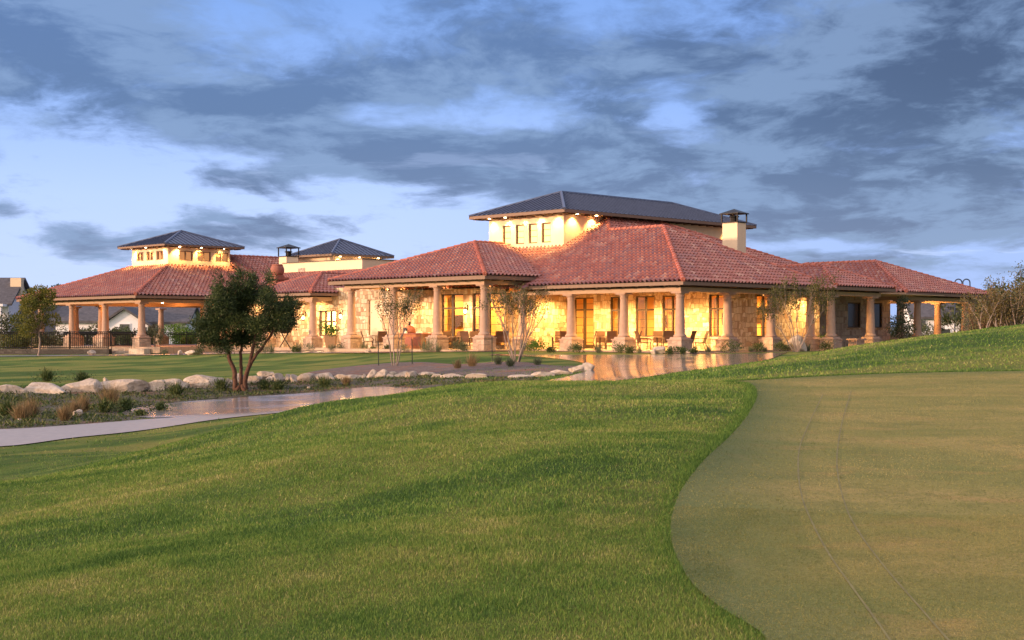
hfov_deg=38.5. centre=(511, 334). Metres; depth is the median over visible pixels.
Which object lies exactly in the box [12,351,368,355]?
footpath
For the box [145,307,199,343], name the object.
house
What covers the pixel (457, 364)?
shrub
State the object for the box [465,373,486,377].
boulder
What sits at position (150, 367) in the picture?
ground
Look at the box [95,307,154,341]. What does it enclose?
house
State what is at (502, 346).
door
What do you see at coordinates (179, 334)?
iron fence
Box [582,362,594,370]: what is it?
boulder
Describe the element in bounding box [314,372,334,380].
boulder
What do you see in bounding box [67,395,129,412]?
shrub
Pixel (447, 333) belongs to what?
patio chair
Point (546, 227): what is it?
window
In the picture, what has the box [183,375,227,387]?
boulder
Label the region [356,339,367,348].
shrub
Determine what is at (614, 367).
path
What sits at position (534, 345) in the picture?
shrub
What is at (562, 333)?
patio chair
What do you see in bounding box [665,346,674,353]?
shrub
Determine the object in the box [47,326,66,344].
bush
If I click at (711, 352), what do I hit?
mulch bed
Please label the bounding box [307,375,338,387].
shrub
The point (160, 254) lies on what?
window
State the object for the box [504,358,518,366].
shrub
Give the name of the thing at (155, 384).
boulder
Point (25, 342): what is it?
bush
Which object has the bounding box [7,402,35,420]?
ornamental grass
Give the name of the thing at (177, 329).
bush
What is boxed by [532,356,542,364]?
shrub
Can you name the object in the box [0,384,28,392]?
boulder
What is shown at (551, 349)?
shrub
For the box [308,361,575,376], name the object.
mulch bed
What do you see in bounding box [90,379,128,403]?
ornamental grass
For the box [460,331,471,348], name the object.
patio chair
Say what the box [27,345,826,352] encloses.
patio
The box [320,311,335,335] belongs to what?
window
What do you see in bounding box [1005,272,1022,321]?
tree
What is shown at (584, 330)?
door
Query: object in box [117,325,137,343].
bush
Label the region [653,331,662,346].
patio chair
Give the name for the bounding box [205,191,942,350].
clubhouse
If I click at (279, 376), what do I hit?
boulder
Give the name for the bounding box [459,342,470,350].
shrub
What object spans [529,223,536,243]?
window
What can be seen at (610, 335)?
patio chair
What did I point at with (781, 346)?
shrub
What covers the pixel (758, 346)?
shrub
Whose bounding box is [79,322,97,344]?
bush
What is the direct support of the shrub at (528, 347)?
on the ground at (150, 367)
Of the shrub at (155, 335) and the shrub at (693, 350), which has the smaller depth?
the shrub at (693, 350)
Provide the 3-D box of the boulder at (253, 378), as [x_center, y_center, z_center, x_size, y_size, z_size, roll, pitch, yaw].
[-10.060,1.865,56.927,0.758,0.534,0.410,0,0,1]
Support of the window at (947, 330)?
in the house at (927, 312)
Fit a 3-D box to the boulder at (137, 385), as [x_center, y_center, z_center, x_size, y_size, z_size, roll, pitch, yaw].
[-14.508,2.041,54.356,2.037,0.793,1.057,0,0,8]
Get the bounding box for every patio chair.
[360,331,373,346]
[375,331,385,345]
[442,331,454,348]
[452,331,460,346]
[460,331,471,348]
[469,331,479,345]
[495,331,504,347]
[498,331,510,348]
[553,331,560,348]
[559,331,566,343]
[596,331,605,348]
[604,331,616,349]
[634,331,651,349]
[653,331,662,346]
[661,331,674,346]
[690,331,696,346]
[693,331,708,347]
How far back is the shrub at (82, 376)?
57.93 m
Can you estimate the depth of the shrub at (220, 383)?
54.52 m
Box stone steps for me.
[112,349,128,353]
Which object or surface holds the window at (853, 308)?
in the clubhouse
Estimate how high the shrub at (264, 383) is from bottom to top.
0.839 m
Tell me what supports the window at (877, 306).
in the clubhouse
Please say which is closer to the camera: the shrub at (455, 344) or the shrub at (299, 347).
the shrub at (455, 344)
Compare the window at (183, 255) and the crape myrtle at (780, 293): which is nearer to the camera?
the crape myrtle at (780, 293)
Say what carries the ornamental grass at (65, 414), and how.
on the planting bed at (366, 384)
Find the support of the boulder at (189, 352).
on the ground at (150, 367)
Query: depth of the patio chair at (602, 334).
84.73 m
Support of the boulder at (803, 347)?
on the mulch bed at (711, 352)
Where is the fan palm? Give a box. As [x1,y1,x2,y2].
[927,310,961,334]
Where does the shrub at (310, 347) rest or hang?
on the mulch bed at (313, 351)
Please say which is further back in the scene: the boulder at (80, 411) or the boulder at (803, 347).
the boulder at (803, 347)
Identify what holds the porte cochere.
on the ground at (150, 367)
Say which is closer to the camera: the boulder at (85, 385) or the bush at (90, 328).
the boulder at (85, 385)
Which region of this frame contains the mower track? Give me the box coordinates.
[797,391,948,639]
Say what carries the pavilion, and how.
on the patio
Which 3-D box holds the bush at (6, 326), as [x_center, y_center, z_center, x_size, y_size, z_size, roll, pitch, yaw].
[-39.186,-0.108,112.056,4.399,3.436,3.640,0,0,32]
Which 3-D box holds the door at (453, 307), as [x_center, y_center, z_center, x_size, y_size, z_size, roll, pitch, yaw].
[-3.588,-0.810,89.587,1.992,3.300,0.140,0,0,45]
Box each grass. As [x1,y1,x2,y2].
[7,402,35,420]
[15,397,44,416]
[53,401,74,420]
[66,398,87,412]
[71,394,97,411]
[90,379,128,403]
[341,376,355,385]
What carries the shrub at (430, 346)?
on the mulch bed at (313, 351)
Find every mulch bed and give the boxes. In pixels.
[203,350,476,352]
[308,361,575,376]
[566,350,824,353]
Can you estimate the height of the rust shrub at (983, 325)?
1.313 m
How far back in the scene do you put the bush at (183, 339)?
132.66 m
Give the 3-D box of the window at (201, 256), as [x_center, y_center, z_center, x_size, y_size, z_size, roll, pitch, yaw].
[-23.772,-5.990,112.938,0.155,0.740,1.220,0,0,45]
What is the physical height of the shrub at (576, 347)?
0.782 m
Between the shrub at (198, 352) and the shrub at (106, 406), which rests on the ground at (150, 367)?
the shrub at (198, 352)
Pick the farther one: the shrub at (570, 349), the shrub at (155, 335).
the shrub at (155, 335)
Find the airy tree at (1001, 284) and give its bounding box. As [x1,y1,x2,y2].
[987,271,1009,324]
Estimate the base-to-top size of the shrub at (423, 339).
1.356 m
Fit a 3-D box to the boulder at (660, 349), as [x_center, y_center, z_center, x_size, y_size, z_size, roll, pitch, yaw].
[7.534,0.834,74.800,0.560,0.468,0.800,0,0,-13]
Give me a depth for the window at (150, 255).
112.54 m
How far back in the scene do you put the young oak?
96.93 m
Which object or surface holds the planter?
on the patio
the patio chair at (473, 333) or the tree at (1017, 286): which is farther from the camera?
the tree at (1017, 286)
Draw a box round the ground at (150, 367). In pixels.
[0,325,1023,639]
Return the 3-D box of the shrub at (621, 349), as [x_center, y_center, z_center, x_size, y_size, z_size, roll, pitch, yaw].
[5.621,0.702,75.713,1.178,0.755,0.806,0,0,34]
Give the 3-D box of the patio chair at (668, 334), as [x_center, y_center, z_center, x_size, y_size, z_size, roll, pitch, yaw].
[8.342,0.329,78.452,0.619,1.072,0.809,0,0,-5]
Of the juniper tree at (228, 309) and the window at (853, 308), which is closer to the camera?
the juniper tree at (228, 309)
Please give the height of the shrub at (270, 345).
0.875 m
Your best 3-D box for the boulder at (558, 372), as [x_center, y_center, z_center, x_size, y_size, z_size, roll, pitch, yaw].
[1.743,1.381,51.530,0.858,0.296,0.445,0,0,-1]
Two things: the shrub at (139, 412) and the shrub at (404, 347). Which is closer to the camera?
the shrub at (139, 412)
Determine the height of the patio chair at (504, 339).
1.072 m
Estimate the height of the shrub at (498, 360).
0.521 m
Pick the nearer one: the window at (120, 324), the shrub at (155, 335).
the shrub at (155, 335)
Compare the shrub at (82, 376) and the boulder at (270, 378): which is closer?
the boulder at (270, 378)
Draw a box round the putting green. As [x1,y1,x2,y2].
[670,371,1023,639]
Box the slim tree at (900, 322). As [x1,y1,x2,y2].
[885,295,916,338]
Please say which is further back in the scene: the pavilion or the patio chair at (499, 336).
the pavilion
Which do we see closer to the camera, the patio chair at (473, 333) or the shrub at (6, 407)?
the shrub at (6, 407)
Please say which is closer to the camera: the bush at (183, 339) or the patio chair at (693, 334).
the patio chair at (693, 334)
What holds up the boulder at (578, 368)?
on the mulch bed at (436, 368)
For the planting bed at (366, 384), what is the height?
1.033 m
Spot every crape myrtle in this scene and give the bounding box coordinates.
[367,280,424,365]
[477,281,554,361]
[756,270,842,351]
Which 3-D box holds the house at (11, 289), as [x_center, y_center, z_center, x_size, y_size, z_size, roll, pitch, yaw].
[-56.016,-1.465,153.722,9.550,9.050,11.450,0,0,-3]
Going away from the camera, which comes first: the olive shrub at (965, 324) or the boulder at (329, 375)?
the boulder at (329, 375)
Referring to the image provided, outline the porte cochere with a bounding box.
[802,259,991,339]
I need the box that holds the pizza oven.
[404,322,415,332]
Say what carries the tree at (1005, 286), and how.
on the ground at (150, 367)
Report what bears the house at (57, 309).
on the ground at (150, 367)
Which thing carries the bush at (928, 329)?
on the ground at (150, 367)
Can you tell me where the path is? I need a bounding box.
[0,352,786,445]
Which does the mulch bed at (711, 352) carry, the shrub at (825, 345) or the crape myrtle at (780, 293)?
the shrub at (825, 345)
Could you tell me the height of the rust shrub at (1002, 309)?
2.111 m
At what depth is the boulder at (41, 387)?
53.20 m
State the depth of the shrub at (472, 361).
60.12 m
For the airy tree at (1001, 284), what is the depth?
61.07 m
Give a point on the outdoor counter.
(408, 342)
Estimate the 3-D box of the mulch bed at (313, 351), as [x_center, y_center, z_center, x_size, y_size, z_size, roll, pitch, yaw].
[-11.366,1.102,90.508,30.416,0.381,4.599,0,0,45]
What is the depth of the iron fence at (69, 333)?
102.44 m
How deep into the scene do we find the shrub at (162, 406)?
46.32 m
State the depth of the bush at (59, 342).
111.78 m
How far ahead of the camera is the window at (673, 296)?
84.68 m
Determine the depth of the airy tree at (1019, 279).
59.91 m
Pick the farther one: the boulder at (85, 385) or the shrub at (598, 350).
the shrub at (598, 350)
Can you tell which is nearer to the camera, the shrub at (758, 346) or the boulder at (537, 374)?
the boulder at (537, 374)
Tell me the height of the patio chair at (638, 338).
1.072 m
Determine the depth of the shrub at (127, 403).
46.31 m
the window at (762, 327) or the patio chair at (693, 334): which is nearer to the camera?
the patio chair at (693, 334)
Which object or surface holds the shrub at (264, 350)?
on the ground at (150, 367)
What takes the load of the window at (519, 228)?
in the clubhouse
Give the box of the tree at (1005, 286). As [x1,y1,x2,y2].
[986,282,1020,325]
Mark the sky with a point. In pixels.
(889, 131)
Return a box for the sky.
[0,0,1023,322]
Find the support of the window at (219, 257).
in the pavilion
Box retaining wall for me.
[0,349,110,354]
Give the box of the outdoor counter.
[400,333,431,348]
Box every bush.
[0,311,22,348]
[0,328,30,348]
[0,332,36,348]
[29,332,64,345]
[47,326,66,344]
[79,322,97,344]
[109,326,121,343]
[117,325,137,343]
[164,322,197,343]
[180,330,194,343]
[890,308,926,337]
[890,322,933,337]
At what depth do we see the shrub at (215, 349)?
92.87 m
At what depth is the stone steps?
102.55 m
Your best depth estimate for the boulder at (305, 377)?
57.29 m
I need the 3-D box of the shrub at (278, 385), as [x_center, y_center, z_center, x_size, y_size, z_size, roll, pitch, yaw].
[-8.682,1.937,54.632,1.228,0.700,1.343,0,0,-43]
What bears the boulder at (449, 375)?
on the planting bed at (366, 384)
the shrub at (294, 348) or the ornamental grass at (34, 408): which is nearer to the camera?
the ornamental grass at (34, 408)
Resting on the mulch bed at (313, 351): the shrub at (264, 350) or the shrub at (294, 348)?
the shrub at (294, 348)
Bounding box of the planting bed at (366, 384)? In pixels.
[0,376,538,428]
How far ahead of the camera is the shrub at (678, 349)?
73.36 m
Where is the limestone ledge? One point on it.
(139, 351)
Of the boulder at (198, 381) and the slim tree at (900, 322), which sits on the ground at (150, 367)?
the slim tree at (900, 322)
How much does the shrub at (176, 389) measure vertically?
0.894 m
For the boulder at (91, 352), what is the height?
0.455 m
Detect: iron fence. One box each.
[0,330,108,348]
[63,331,195,344]
[110,330,134,345]
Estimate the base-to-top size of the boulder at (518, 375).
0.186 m
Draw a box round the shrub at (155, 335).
[146,324,164,346]
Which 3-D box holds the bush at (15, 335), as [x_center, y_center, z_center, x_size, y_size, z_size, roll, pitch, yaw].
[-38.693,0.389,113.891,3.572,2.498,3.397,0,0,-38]
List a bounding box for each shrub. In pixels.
[0,397,41,415]
[18,367,76,382]
[63,370,95,380]
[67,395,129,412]
[112,394,158,411]
[124,408,156,416]
[146,324,164,346]
[148,400,175,410]
[156,380,197,395]
[159,348,168,354]
[193,347,203,354]
[199,376,232,389]
[206,346,222,353]
[250,378,276,388]
[258,344,269,353]
[261,379,298,390]
[267,342,275,352]
[290,337,309,351]
[290,345,299,351]
[303,343,314,351]
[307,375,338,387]
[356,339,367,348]
[396,343,408,352]
[415,332,434,350]
[421,339,438,351]
[433,343,442,351]
[447,337,465,351]
[451,359,462,367]
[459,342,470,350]
[464,351,478,365]
[491,354,506,364]
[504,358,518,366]
[518,339,536,351]
[522,337,548,351]
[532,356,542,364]
[546,345,555,352]
[567,343,575,352]
[572,342,584,352]
[593,343,603,352]
[612,341,628,352]
[624,346,635,353]
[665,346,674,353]
[673,345,687,353]
[686,346,698,352]
[701,344,712,352]
[719,339,743,352]
[752,342,764,351]
[771,341,787,350]
[782,343,791,350]
[818,340,834,350]
[937,305,986,332]
[957,280,1023,328]
[958,305,998,329]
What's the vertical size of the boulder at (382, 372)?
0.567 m
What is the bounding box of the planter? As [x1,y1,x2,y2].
[318,320,340,347]
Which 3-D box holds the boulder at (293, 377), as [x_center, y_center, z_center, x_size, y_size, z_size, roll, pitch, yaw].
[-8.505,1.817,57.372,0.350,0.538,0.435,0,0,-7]
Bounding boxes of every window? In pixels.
[119,323,130,330]
[137,252,143,260]
[147,251,153,260]
[157,250,163,259]
[179,251,192,260]
[197,251,210,261]
[215,252,227,261]
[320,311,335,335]
[503,225,510,244]
[516,224,523,243]
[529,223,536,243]
[542,222,550,242]
[611,297,619,336]
[636,296,653,336]
[663,295,675,336]
[709,294,722,336]
[757,295,765,336]
[848,302,859,327]
[874,303,881,327]
[941,328,950,333]
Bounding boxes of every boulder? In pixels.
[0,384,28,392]
[24,382,66,393]
[61,378,102,392]
[73,409,82,415]
[87,350,95,354]
[100,379,149,391]
[146,380,164,390]
[165,379,190,389]
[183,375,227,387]
[185,350,201,354]
[248,376,261,382]
[257,371,273,379]
[266,376,272,382]
[272,373,284,380]
[290,374,297,381]
[297,373,315,381]
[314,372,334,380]
[335,374,343,378]
[344,374,362,378]
[366,369,376,377]
[375,369,387,377]
[394,371,407,377]
[405,371,417,377]
[418,372,435,375]
[440,373,464,377]
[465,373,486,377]
[508,374,532,377]
[531,372,554,376]
[550,370,572,374]
[568,365,584,372]
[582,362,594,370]
[653,346,665,353]
[787,335,806,350]
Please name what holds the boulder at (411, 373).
on the planting bed at (366, 384)
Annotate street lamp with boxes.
[954,278,962,331]
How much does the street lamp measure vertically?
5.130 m
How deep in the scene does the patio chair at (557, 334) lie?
86.94 m
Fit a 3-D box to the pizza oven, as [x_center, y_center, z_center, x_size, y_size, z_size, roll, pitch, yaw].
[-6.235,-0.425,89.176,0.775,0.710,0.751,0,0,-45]
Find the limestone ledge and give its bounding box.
[129,349,149,353]
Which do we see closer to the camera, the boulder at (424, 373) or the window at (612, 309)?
the boulder at (424, 373)
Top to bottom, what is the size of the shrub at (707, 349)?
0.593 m
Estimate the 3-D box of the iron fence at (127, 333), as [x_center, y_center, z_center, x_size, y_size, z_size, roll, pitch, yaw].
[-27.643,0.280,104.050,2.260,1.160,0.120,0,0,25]
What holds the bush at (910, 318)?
on the ground at (150, 367)
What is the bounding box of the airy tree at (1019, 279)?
[981,261,1023,324]
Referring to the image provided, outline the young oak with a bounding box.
[9,284,62,354]
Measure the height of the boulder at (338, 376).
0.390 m
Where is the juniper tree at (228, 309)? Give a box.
[184,263,306,390]
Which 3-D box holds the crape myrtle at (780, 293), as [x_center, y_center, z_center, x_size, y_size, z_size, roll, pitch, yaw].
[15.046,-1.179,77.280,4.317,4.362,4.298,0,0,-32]
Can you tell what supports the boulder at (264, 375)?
on the planting bed at (366, 384)
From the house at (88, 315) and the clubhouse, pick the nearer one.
the clubhouse
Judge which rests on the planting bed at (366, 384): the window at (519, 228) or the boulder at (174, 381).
the boulder at (174, 381)
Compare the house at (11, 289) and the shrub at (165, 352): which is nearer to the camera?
the shrub at (165, 352)
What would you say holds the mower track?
on the putting green
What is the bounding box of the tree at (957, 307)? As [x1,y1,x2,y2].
[941,289,994,320]
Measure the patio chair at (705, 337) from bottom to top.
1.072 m
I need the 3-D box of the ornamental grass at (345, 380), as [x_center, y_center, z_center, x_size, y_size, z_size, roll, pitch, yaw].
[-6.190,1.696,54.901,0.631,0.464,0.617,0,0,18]
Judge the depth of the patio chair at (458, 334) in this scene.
87.56 m
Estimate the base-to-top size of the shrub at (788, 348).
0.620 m
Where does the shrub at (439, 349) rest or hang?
on the mulch bed at (313, 351)
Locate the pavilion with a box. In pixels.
[15,230,263,346]
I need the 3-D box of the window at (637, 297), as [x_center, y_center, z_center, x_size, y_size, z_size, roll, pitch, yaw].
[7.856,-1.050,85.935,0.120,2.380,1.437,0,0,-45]
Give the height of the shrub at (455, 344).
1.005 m
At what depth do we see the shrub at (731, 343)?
75.88 m
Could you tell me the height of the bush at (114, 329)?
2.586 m
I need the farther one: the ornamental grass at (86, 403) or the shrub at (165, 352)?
the shrub at (165, 352)
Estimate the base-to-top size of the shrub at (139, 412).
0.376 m
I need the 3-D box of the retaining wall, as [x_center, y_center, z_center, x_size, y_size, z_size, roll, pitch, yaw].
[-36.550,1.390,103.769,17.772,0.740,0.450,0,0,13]
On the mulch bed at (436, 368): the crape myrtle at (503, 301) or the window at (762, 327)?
the crape myrtle at (503, 301)
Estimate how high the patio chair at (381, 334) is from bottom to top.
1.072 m
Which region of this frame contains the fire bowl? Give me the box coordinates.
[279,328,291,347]
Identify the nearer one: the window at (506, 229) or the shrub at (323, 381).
the shrub at (323, 381)
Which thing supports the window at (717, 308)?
in the clubhouse
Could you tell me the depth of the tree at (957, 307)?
149.30 m
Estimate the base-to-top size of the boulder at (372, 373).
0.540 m
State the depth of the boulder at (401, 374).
56.27 m
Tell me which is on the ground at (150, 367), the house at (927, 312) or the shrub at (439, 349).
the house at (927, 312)
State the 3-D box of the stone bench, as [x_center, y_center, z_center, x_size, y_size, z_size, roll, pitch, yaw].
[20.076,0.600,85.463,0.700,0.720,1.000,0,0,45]
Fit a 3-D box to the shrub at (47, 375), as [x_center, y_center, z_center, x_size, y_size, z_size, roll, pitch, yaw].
[-18.044,1.582,57.466,1.964,0.792,1.894,0,0,36]
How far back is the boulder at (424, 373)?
55.88 m
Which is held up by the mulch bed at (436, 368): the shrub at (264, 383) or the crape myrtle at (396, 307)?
the crape myrtle at (396, 307)
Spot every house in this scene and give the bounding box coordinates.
[0,278,29,337]
[12,305,61,335]
[50,306,138,337]
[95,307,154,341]
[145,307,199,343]
[904,303,961,333]
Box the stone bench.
[847,338,865,346]
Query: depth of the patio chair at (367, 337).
90.57 m
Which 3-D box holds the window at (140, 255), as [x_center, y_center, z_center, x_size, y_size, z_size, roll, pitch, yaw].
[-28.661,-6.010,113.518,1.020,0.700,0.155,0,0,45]
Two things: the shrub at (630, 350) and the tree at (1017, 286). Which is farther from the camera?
the tree at (1017, 286)
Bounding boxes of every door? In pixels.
[442,294,462,347]
[473,293,503,348]
[575,297,593,347]
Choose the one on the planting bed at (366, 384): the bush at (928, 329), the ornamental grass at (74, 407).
the ornamental grass at (74, 407)
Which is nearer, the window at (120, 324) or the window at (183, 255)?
the window at (183, 255)

